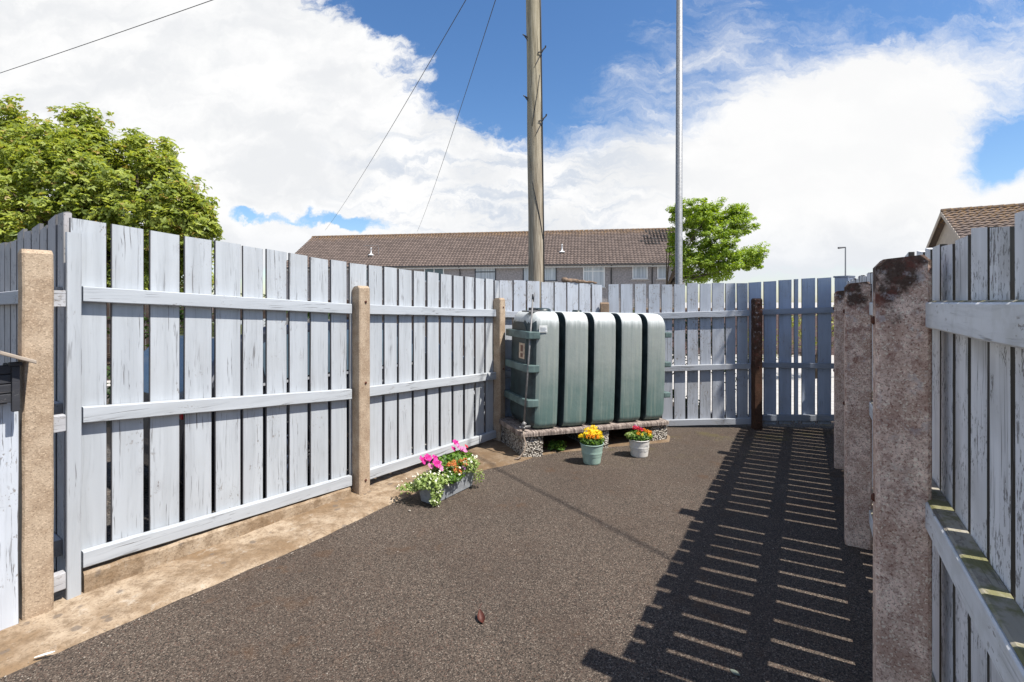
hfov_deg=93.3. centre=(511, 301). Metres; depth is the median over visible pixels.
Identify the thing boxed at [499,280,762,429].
timber fence
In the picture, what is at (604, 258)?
terraced house
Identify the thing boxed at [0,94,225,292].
maple tree
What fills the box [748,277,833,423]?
gate panel
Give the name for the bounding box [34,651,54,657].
paint flake
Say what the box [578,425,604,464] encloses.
flower bucket
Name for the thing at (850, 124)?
sky
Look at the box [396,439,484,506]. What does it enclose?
flower trough
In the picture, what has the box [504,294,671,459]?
oil tank
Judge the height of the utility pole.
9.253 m
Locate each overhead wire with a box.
[1,0,211,72]
[326,0,465,228]
[418,0,495,228]
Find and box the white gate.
[0,403,18,630]
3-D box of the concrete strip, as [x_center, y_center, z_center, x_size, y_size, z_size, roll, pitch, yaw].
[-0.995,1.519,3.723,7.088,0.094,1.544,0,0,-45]
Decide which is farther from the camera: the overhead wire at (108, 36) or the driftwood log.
the overhead wire at (108, 36)
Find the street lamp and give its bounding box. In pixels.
[838,247,845,275]
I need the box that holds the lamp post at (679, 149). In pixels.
[675,0,682,283]
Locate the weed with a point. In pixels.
(552, 444)
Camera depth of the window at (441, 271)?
43.58 m
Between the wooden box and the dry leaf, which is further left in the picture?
the wooden box
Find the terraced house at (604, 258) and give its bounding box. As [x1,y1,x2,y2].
[286,228,684,312]
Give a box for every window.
[424,269,443,282]
[475,268,495,282]
[523,268,557,282]
[583,267,605,287]
[631,267,648,279]
[656,267,665,279]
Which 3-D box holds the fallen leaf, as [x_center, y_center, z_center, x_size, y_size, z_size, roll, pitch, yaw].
[0.902,1.497,1.952,0.024,0.006,0.040,0,0,-36]
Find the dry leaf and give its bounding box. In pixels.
[477,605,484,622]
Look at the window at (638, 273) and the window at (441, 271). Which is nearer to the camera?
the window at (638, 273)
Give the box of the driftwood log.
[561,277,596,283]
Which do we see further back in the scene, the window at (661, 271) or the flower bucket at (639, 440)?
the window at (661, 271)
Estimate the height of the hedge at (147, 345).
2.315 m
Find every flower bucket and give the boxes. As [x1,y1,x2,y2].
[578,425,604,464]
[624,425,652,457]
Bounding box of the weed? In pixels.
[544,440,566,450]
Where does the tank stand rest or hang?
on the yard at (743, 599)
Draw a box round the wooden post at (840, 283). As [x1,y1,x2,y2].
[833,275,854,291]
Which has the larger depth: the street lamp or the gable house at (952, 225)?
the street lamp
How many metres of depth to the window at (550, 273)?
41.98 m
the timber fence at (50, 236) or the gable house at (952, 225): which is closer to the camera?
the timber fence at (50, 236)
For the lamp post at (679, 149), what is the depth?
8.95 m
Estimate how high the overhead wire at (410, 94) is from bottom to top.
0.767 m
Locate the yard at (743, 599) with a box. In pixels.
[0,415,872,681]
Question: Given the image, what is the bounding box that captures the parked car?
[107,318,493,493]
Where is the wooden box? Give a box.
[0,351,36,411]
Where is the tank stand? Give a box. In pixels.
[499,416,668,456]
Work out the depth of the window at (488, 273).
42.85 m
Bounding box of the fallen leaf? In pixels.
[730,669,739,675]
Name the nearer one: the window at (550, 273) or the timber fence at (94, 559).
the timber fence at (94, 559)
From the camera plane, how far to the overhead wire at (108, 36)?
12.37 m
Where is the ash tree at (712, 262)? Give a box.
[665,197,770,286]
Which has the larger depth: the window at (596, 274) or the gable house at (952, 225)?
the window at (596, 274)
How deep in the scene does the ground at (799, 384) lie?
9.60 m
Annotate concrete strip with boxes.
[0,429,669,677]
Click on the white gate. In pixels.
(9, 511)
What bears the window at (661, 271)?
in the terraced house at (604, 258)
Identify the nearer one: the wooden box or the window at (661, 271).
the wooden box
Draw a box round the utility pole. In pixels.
[523,0,546,307]
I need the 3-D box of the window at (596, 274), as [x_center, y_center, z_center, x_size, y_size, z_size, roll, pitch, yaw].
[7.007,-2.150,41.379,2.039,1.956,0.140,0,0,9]
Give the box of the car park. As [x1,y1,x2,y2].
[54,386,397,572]
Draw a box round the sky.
[0,0,1023,302]
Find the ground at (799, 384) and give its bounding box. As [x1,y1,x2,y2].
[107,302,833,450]
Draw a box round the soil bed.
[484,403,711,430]
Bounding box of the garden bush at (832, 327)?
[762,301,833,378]
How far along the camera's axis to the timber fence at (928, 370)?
1.47 m
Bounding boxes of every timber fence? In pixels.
[0,211,71,571]
[18,218,504,620]
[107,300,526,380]
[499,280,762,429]
[833,211,1023,681]
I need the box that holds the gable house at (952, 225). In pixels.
[926,203,1023,247]
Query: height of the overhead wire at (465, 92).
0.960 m
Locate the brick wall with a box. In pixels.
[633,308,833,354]

